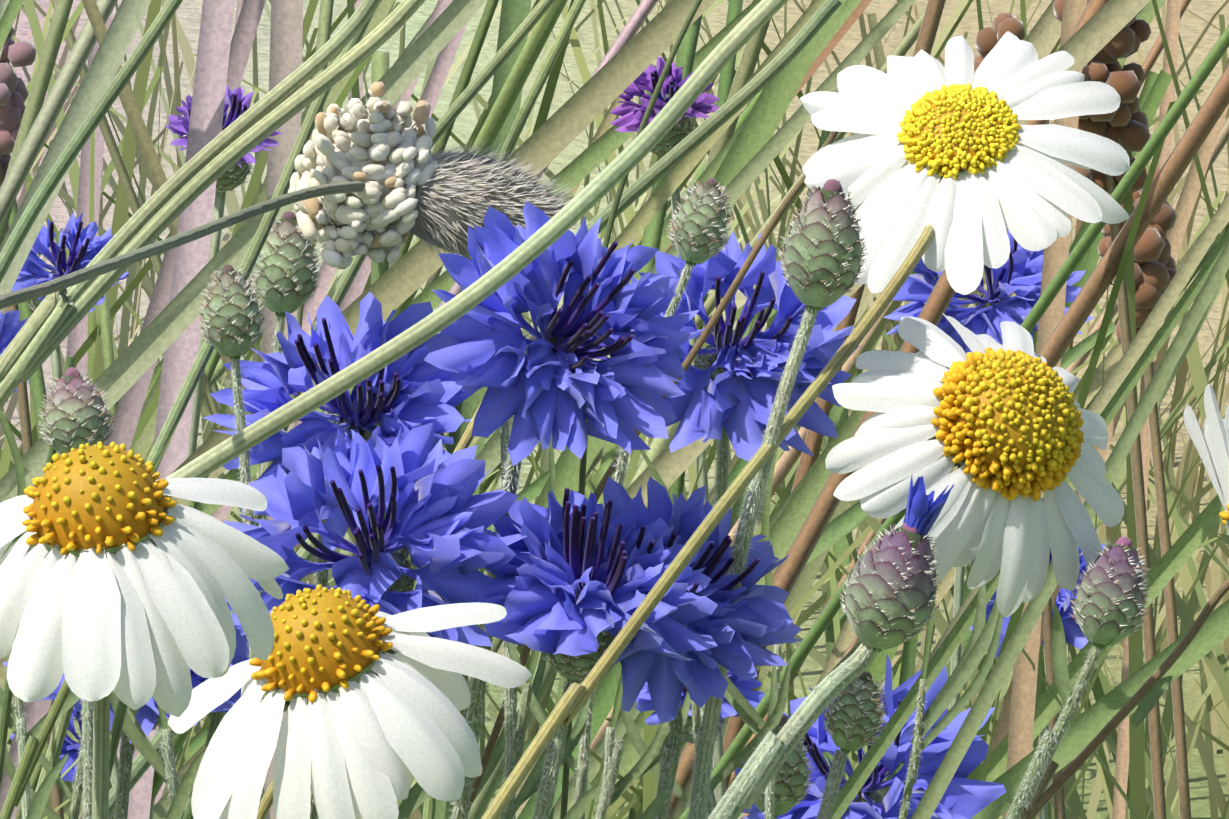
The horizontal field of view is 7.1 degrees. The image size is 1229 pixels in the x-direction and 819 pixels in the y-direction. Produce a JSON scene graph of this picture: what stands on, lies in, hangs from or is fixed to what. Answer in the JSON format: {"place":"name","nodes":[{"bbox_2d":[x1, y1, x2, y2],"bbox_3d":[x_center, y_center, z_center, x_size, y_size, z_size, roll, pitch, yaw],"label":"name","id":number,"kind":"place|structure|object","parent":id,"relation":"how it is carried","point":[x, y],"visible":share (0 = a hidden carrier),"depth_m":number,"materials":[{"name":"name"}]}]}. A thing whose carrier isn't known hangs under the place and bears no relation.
{"place":"outdoors","nodes":[
{"label":"outdoors","id":0,"kind":"place"},
{"bbox_2d":[0,0,1228,818],"bbox_3d":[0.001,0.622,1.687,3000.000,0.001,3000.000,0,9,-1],"label":"meadow ground","id":1,"kind":"structure","parent":0,"point":[188,12],"depth_m":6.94,"materials":[{"name":"green plant"}]},
{"bbox_2d":[0,310,28,410],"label":"cornflower","id":2,"kind":"object","parent":1,"relation":"on","point":[11,326],"visible":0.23,"depth_m":1.98,"materials":[{"name":"blue plant"}]},
{"bbox_2d":[0,0,63,818],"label":"dry seed head","id":3,"kind":"object","parent":1,"relation":"on","point":[14,94],"visible":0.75,"depth_m":2.48},
{"bbox_2d":[10,707,81,783],"bbox_3d":[-0.157,0.245,3.008,0.042,0.330,0.049,3,10,19],"label":"cornflower","id":4,"kind":"object","parent":1,"relation":"on","point":[70,746],"visible":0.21,"depth_m":2.98,"materials":[{"name":"blue plant"}]},
{"bbox_2d":[11,213,128,786],"bbox_3d":[-0.110,0.252,2.132,0.039,0.592,0.025,0,9,-1],"label":"cornflower","id":5,"kind":"object","parent":1,"relation":"on","point":[83,246],"visible":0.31,"depth_m":2.09,"materials":[{"name":"blue plant"}]},
{"bbox_2d":[36,367,115,818],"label":"cornflower bud","id":6,"kind":"object","parent":1,"relation":"on","point":[75,414],"visible":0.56,"depth_m":1.62,"materials":[{"name":"green plant"}]},
{"bbox_2d":[3,598,248,818],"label":"cornflower","id":7,"kind":"object","parent":1,"relation":"on","point":[147,717],"visible":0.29,"depth_m":1.69,"materials":[{"name":"blue plant"}]},
{"bbox_2d":[0,441,288,818],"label":"daisy","id":8,"kind":"object","parent":1,"relation":"on","point":[123,578],"visible":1,"depth_m":1.30,"materials":[{"name":"white plant"}]},
{"bbox_2d":[149,85,283,818],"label":"cornflower","id":9,"kind":"object","parent":1,"relation":"on","point":[233,177],"visible":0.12,"depth_m":2.01,"materials":[{"name":"purple plant"}]},
{"bbox_2d":[197,264,267,817],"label":"cornflower bud","id":10,"kind":"object","parent":1,"relation":"on","point":[232,322],"visible":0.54,"depth_m":1.62,"materials":[{"name":"green plant"}]},
{"bbox_2d":[249,211,322,595],"bbox_3d":[-0.059,0.289,1.727,0.014,0.644,0.076,1,9,5],"label":"cornflower bud","id":11,"kind":"object","parent":1,"relation":"on","point":[285,275],"visible":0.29,"depth_m":1.71,"materials":[{"name":"green plant"}]},
{"bbox_2d":[0,82,580,308],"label":"seed head plant","id":12,"kind":"object","parent":1,"relation":"on","point":[375,178],"visible":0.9,"depth_m":1.65,"materials":[{"name":"beige plant"}]},
{"bbox_2d":[204,292,474,818],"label":"cornflower","id":13,"kind":"object","parent":1,"relation":"on","point":[412,389],"visible":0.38,"depth_m":1.66,"materials":[{"name":"blue plant"}]},
{"bbox_2d":[168,584,531,818],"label":"daisy","id":14,"kind":"object","parent":1,"relation":"on","point":[352,735],"visible":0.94,"depth_m":1.38,"materials":[{"name":"white plant"}]},
{"bbox_2d":[223,423,526,676],"bbox_3d":[-0.040,0.316,1.609,0.054,0.627,0.071,0,9,-1],"label":"cornflower","id":15,"kind":"object","parent":1,"relation":"on","point":[439,519],"visible":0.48,"depth_m":1.58,"materials":[{"name":"blue plant"}]},
{"bbox_2d":[495,419,519,818],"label":"stem","id":16,"kind":"object","parent":1,"relation":"on","point":[509,695],"visible":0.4,"depth_m":1.66,"materials":[{"name":"green plant"}]},
{"bbox_2d":[424,201,705,818],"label":"cornflower","id":17,"kind":"object","parent":1,"relation":"on","point":[546,381],"visible":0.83,"depth_m":1.58,"materials":[{"name":"blue plant"}]},
{"bbox_2d":[0,0,1171,818],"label":"meadow stems","id":18,"kind":"object","parent":1,"relation":"on","point":[54,320],"visible":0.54,"depth_m":1.64,"materials":[{"name":"green plant"}]},
{"bbox_2d":[477,483,717,818],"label":"cornflower","id":19,"kind":"object","parent":1,"relation":"on","point":[568,605],"visible":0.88,"depth_m":1.58,"materials":[{"name":"blue plant"}]},
{"bbox_2d":[0,0,1228,818],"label":"meadow stalks","id":20,"kind":"object","parent":1,"relation":"on","point":[813,519],"visible":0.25,"depth_m":2.18,"materials":[{"name":"green plant"}]},
{"bbox_2d":[572,178,733,818],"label":"cornflower bud","id":21,"kind":"object","parent":1,"relation":"on","point":[699,232],"visible":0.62,"depth_m":1.62,"materials":[{"name":"green plant"}]},
{"bbox_2d":[610,57,725,803],"bbox_3d":[0.026,0.225,2.237,0.054,0.612,0.022,0,9,-1],"label":"cornflower","id":22,"kind":"object","parent":1,"relation":"on","point":[631,113],"visible":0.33,"depth_m":2.19,"materials":[{"name":"purple plant"}]},
{"bbox_2d":[578,477,802,818],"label":"cornflower","id":23,"kind":"object","parent":1,"relation":"on","point":[745,622],"visible":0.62,"depth_m":1.60,"materials":[{"name":"blue plant"}]},
{"bbox_2d":[635,669,764,809],"bbox_3d":[0.010,0.296,2.127,0.045,0.505,0.026,0,9,-1],"label":"cornflower","id":24,"kind":"object","parent":1,"relation":"on","point":[743,687],"visible":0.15,"depth_m":2.09,"materials":[{"name":"blue plant"}]},
{"bbox_2d":[630,231,858,797],"bbox_3d":[0.018,0.282,1.808,0.052,0.633,0.038,4,10,26],"label":"cornflower","id":25,"kind":"object","parent":1,"relation":"on","point":[729,386],"visible":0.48,"depth_m":1.75,"materials":[{"name":"blue plant"}]},
{"bbox_2d":[684,179,868,818],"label":"cornflower bud","id":26,"kind":"object","parent":1,"relation":"on","point":[821,261],"visible":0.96,"depth_m":1.59,"materials":[{"name":"green plant"}]},
{"bbox_2d":[742,715,813,818],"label":"cornflower bud","id":27,"kind":"object","parent":1,"relation":"on","point":[792,776],"visible":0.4,"depth_m":1.71,"materials":[{"name":"green plant"}]},
{"bbox_2d":[481,31,1129,818],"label":"daisy","id":28,"kind":"object","parent":1,"relation":"on","point":[963,189],"visible":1,"depth_m":1.64,"materials":[{"name":"white plant"}]},
{"bbox_2d":[705,475,954,818],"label":"cornflower bud","id":29,"kind":"object","parent":1,"relation":"on","point":[891,587],"visible":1,"depth_m":1.56,"materials":[{"name":"green plant"}]},
{"bbox_2d":[815,671,887,818],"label":"cornflower bud","id":30,"kind":"object","parent":1,"relation":"on","point":[853,722],"visible":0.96,"depth_m":1.62,"materials":[{"name":"green plant"}]},
{"bbox_2d":[734,655,1005,818],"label":"cornflower","id":31,"kind":"object","parent":1,"relation":"on","point":[963,797],"visible":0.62,"depth_m":2.08,"materials":[{"name":"blue plant"}]},
{"bbox_2d":[771,313,1123,735],"bbox_3d":[-0.060,0.299,1.675,0.290,0.642,0.047,2,9,14],"label":"daisy","id":32,"kind":"object","parent":1,"relation":"on","point":[1010,428],"visible":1,"depth_m":1.59,"materials":[{"name":"white plant"}]},
{"bbox_2d":[883,228,1093,709],"bbox_3d":[0.093,0.220,2.482,0.054,0.545,0.044,0,9,-1],"label":"cornflower","id":33,"kind":"object","parent":1,"relation":"on","point":[1018,273],"visible":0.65,"depth_m":2.44,"materials":[{"name":"blue plant"}]},
{"bbox_2d":[974,13,1065,818],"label":"dry seed head","id":34,"kind":"object","parent":1,"relation":"on","point":[988,39],"visible":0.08,"depth_m":2.49},
{"bbox_2d":[969,544,1104,818],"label":"cornflower","id":35,"kind":"object","parent":1,"relation":"on","point":[1075,636],"visible":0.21,"depth_m":2.58,"materials":[{"name":"blue plant"}]},
{"bbox_2d":[1002,536,1150,818],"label":"cornflower bud","id":36,"kind":"object","parent":1,"relation":"on","point":[1109,601],"visible":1,"depth_m":1.59,"materials":[{"name":"green plant"}]},
{"bbox_2d":[1053,0,1165,818],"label":"dry seed head","id":37,"kind":"object","parent":1,"relation":"on","point":[1125,125],"visible":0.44,"depth_m":2.34},
{"bbox_2d":[1021,384,1228,818],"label":"daisy","id":38,"kind":"object","parent":1,"relation":"on","point":[1211,443],"visible":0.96,"depth_m":1.63,"materials":[{"name":"white plant"}]},
{"bbox_2d":[1098,167,1190,818],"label":"dry seed head","id":39,"kind":"object","parent":1,"relation":"on","point":[1155,270],"visible":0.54,"depth_m":2.40}
]}

